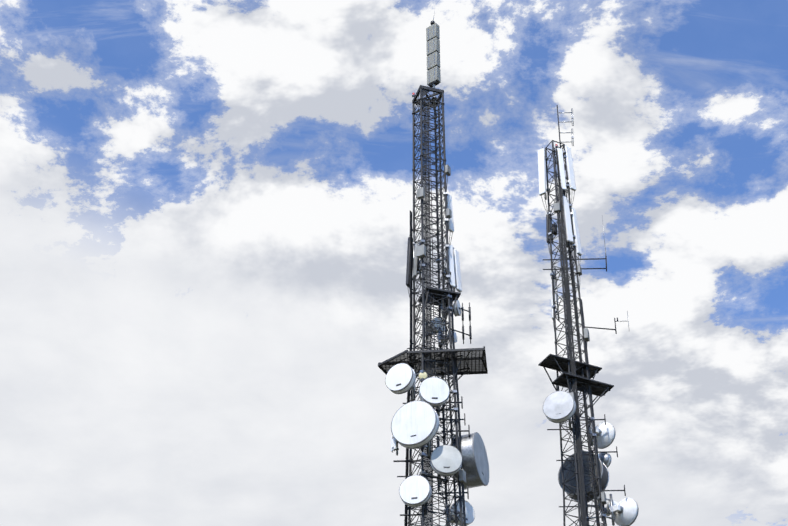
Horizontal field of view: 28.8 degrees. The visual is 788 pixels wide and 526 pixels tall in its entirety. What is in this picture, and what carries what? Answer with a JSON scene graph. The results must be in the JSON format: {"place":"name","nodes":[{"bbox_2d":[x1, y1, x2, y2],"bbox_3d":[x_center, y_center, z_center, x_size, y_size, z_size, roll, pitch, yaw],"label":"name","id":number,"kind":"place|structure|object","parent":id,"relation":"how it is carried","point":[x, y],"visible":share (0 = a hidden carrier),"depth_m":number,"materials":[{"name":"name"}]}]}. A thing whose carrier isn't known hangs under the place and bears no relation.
{"place":"outdoors","nodes":[
{"label":"outdoors","id":0,"kind":"place"},
{"bbox_2d":[0,0,787,525],"label":"sky","id":1,"kind":"structure","parent":0,"point":[206,206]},
{"label":"ground","id":2,"kind":"structure","parent":0,"visible":0},
{"bbox_2d":[408,85,462,525],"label":"tower","id":3,"kind":"structure","parent":2,"relation":"on","point":[425,151],"depth_m":60.09,"materials":[{"name":"metal"}]},
{"bbox_2d":[391,436,398,454],"bbox_3d":[0.052,6.487,55.294,0.230,0.950,0.280,22,-41,-28],"label":"panel","id":4,"kind":"object","parent":3,"relation":"attached to","point":[394,444],"visible":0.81,"depth_m":55.16,"materials":[{"name":"metal"}]},
{"bbox_2d":[385,363,425,400],"bbox_3d":[0.440,4.738,56.693,1.287,2.101,0.902,-19,-39,25],"label":"dish","id":5,"kind":"object","parent":3,"relation":"attached to","point":[400,378],"visible":0.98,"depth_m":56.61,"materials":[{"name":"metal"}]},
{"bbox_2d":[404,211,413,525],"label":"cable","id":6,"kind":"object","parent":3,"relation":"attached to","point":[406,523],"visible":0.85,"depth_m":59.44,"materials":[{"name":"rubber"}]},
{"bbox_2d":[406,233,418,296],"bbox_3d":[0.771,0.258,61.103,0.538,3.480,0.354,-20,-40,26],"label":"panel","id":7,"kind":"object","parent":3,"relation":"attached to","point":[408,265],"visible":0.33,"depth_m":61.22,"materials":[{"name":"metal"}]},
{"bbox_2d":[391,401,438,456],"bbox_3d":[0.876,6.305,55.176,1.777,2.783,1.055,-12,-37,17],"label":"dish","id":8,"kind":"object","parent":3,"relation":"attached to","point":[414,424],"visible":0.94,"depth_m":54.95,"materials":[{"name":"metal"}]},
{"bbox_2d":[399,475,431,520],"bbox_3d":[0.814,8.524,53.973,1.137,2.078,0.853,-7,-36,11],"label":"dish","id":9,"kind":"object","parent":3,"relation":"attached to","point":[415,490],"visible":0.98,"depth_m":53.85,"materials":[{"name":"metal"}]},
{"bbox_2d":[413,239,424,303],"bbox_3d":[0.918,0.230,60.520,0.328,2.780,1.148,10,-36,-14],"label":"panel","id":10,"kind":"object","parent":3,"relation":"attached to","point":[415,272],"visible":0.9,"depth_m":60.41,"materials":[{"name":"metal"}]},
{"bbox_2d":[419,370,427,381],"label":"cream dish","id":11,"kind":"object","parent":3,"relation":"attached to","point":[423,376],"visible":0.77,"depth_m":56.96,"materials":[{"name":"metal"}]},
{"bbox_2d":[393,348,469,515],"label":"mounting brackets","id":12,"kind":"object","parent":3,"relation":"attached to","point":[468,431],"visible":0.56,"depth_m":55.77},
{"bbox_2d":[378,346,487,386],"bbox_3d":[1.451,4.112,58.069,4.170,1.089,1.771,-3,-35,4],"label":"ice shield","id":13,"kind":"object","parent":3,"relation":"attached to","point":[469,361],"visible":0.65,"depth_m":58.28,"materials":[{"name":"grey metal"}]},
{"bbox_2d":[426,11,440,109],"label":"antenna","id":14,"kind":"object","parent":3,"relation":"on","point":[433,54],"visible":0.98,"depth_m":67.41,"materials":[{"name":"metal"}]},
{"bbox_2d":[425,317,444,344],"bbox_3d":[1.634,2.887,59.908,0.643,1.720,0.720,19,-39,-25],"label":"dish antenna","id":15,"kind":"object","parent":3,"relation":"attached to","point":[435,324],"visible":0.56,"depth_m":59.87,"materials":[{"name":"metal"}]},
{"bbox_2d":[415,287,460,324],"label":"rest platform","id":16,"kind":"structure","parent":3,"relation":"attached to","point":[456,295],"depth_m":59.74,"materials":[{"name":"grey metal"}]},
{"bbox_2d":[419,377,457,434],"bbox_3d":[1.637,5.244,56.331,1.495,2.078,0.866,2,-35,-3],"label":"dish","id":17,"kind":"object","parent":3,"relation":"attached to","point":[434,392],"visible":0.96,"depth_m":56.21,"materials":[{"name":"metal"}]},
{"bbox_2d":[419,445,461,497],"bbox_3d":[1.677,7.532,54.626,1.533,2.078,0.862,-1,-35,1],"label":"dish","id":18,"kind":"object","parent":3,"relation":"attached to","point":[445,460],"visible":1,"depth_m":54.51,"materials":[{"name":"metal"}]},
{"bbox_2d":[416,164,465,494],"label":"remote radio units","id":19,"kind":"object","parent":3,"relation":"attached to","point":[421,251],"visible":0.73,"depth_m":60.36,"materials":[{"name":"metal"}]},
{"bbox_2d":[437,327,456,346],"bbox_3d":[2.045,3.250,59.335,0.744,1.621,0.526,-13,-37,18],"label":"dish antenna","id":20,"kind":"object","parent":3,"relation":"attached to","point":[441,341],"visible":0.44,"depth_m":59.46,"materials":[{"name":"metal"}]},
{"bbox_2d":[436,247,461,291],"bbox_3d":[2.038,0.648,60.875,1.021,3.180,0.857,-26,-43,32],"label":"panel","id":21,"kind":"object","parent":3,"relation":"attached to","point":[458,286],"visible":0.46,"depth_m":60.98,"materials":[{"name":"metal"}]},
{"bbox_2d":[444,192,453,245],"bbox_3d":[2.235,-1.790,62.085,0.363,3.080,0.655,-4,-35,5],"label":"panel","id":22,"kind":"object","parent":3,"relation":"attached to","point":[450,220],"visible":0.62,"depth_m":62.18,"materials":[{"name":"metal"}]},
{"bbox_2d":[444,243,454,304],"bbox_3d":[2.114,0.427,60.530,0.477,3.280,0.628,22,-41,-28],"label":"panel","id":23,"kind":"object","parent":3,"relation":"attached to","point":[451,265],"visible":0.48,"depth_m":60.64,"materials":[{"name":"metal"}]},
{"bbox_2d":[441,294,460,316],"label":"small dish","id":24,"kind":"object","parent":3,"relation":"attached to","point":[456,311],"visible":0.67,"depth_m":59.57,"materials":[{"name":"metal"}]},
{"bbox_2d":[450,272,465,525],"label":"cable run","id":25,"kind":"object","parent":3,"relation":"attached to","point":[458,412],"visible":0.62,"depth_m":56.94,"materials":[{"name":"rubber"}]},
{"bbox_2d":[444,500,474,525],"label":"dish","id":26,"kind":"object","parent":3,"relation":"attached to","point":[470,513],"visible":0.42,"depth_m":55.19,"materials":[{"name":"metal"}]},
{"bbox_2d":[450,303,471,343],"bbox_3d":[2.523,2.237,59.368,0.996,1.885,0.230,19,-39,-25],"label":"dipole antenna","id":27,"kind":"object","parent":3,"relation":"attached to","point":[469,311],"visible":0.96,"depth_m":59.41,"materials":[{"name":"metal"}]},
{"bbox_2d":[437,432,488,505],"bbox_3d":[2.446,7.729,56.426,1.712,3.005,2.009,-12,-37,16],"label":"drum dish","id":28,"kind":"object","parent":3,"relation":"attached to","point":[475,460],"visible":0.52,"depth_m":55.94,"materials":[{"name":"metal"}]},
{"bbox_2d":[545,140,604,525],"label":"tower","id":29,"kind":"structure","parent":2,"relation":"on","point":[555,161],"depth_m":67.52,"materials":[{"name":"metal"}]},
{"bbox_2d":[538,147,548,211],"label":"panel","id":30,"kind":"object","parent":29,"relation":"attached to","point":[543,190],"visible":0.92,"depth_m":73.29,"materials":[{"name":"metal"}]},
{"bbox_2d":[546,210,556,252],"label":"panel","id":31,"kind":"object","parent":29,"relation":"attached to","point":[548,233],"visible":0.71,"depth_m":71.98,"materials":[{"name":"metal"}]},
{"bbox_2d":[543,391,575,444],"bbox_3d":[7.075,6.584,64.817,1.412,2.363,1.003,-10,-36,13],"label":"dish","id":32,"kind":"object","parent":29,"relation":"attached to","point":[559,406],"visible":1,"depth_m":64.66,"materials":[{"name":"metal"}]},
{"bbox_2d":[557,147,569,208],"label":"panel","id":33,"kind":"object","parent":29,"relation":"attached to","point":[561,157],"visible":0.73,"depth_m":73.07,"materials":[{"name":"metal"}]},
{"bbox_2d":[557,105,573,160],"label":"dipole antenna","id":34,"kind":"object","parent":29,"relation":"attached to","point":[571,132],"visible":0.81,"depth_m":75.24,"materials":[{"name":"metal"}]},
{"bbox_2d":[562,195,575,261],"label":"panel","id":35,"kind":"object","parent":29,"relation":"attached to","point":[568,225],"visible":0.85,"depth_m":71.26,"materials":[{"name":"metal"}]},
{"bbox_2d":[563,145,575,203],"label":"panel","id":36,"kind":"object","parent":29,"relation":"attached to","point":[571,177],"visible":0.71,"depth_m":73.34,"materials":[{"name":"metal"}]},
{"bbox_2d":[538,354,601,396],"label":"platform","id":37,"kind":"structure","parent":29,"relation":"attached to","point":[554,362],"depth_m":66.95,"materials":[{"name":"grey metal"}]},
{"bbox_2d":[557,187,586,525],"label":"cable run","id":38,"kind":"object","parent":29,"relation":"attached to","point":[572,358],"visible":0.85,"depth_m":66.65,"materials":[{"name":"metal"}]},
{"bbox_2d":[543,219,606,270],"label":"antenna","id":39,"kind":"object","parent":29,"relation":"attached to","point":[605,258],"visible":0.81,"depth_m":70.72,"materials":[{"name":"metal"}]},
{"bbox_2d":[570,208,581,264],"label":"panel","id":40,"kind":"object","parent":29,"relation":"attached to","point":[577,244],"visible":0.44,"depth_m":71.21,"materials":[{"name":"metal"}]},
{"bbox_2d":[553,202,606,519],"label":"remote radio units","id":41,"kind":"object","parent":29,"relation":"attached to","point":[556,207],"visible":0.71,"depth_m":67.87,"materials":[{"name":"metal"}]},
{"bbox_2d":[552,372,613,415],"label":"platform","id":42,"kind":"structure","parent":29,"relation":"attached to","point":[600,389],"depth_m":66.47,"materials":[{"name":"grey metal"}]},
{"bbox_2d":[558,451,608,515],"bbox_3d":[8.218,9.615,65.090,2.060,3.012,1.523,-17,-38,23],"label":"drum dish","id":43,"kind":"object","parent":29,"relation":"attached to","point":[604,473],"visible":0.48,"depth_m":64.74,"materials":[{"name":"metal"}]},
{"bbox_2d":[547,414,625,511],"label":"mounting brackets","id":44,"kind":"object","parent":29,"relation":"attached to","point":[616,451],"visible":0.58,"depth_m":64.94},
{"bbox_2d":[581,299,606,525],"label":"cable run","id":45,"kind":"object","parent":29,"relation":"attached to","point":[593,410],"visible":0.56,"depth_m":65.84,"materials":[{"name":"rubber"}]},
{"bbox_2d":[582,448,611,467],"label":"dish","id":46,"kind":"object","parent":29,"relation":"attached to","point":[605,458],"visible":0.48,"depth_m":65.46,"materials":[{"name":"metal"}]},
{"bbox_2d":[588,417,615,448],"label":"dish","id":47,"kind":"object","parent":29,"relation":"attached to","point":[605,434],"visible":0.85,"depth_m":65.56,"materials":[{"name":"metal"}]},
{"bbox_2d":[586,500,617,520],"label":"dish","id":48,"kind":"object","parent":29,"relation":"attached to","point":[607,511],"visible":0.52,"depth_m":63.80,"materials":[{"name":"metal"}]},
{"bbox_2d":[583,312,628,333],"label":"antenna","id":49,"kind":"object","parent":29,"relation":"attached to","point":[608,328],"visible":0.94,"depth_m":68.39,"materials":[{"name":"metal"}]},
{"bbox_2d":[598,494,638,525],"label":"dish","id":50,"kind":"object","parent":29,"relation":"attached to","point":[626,510],"visible":0.96,"depth_m":63.24,"materials":[{"name":"metal"}]}
]}

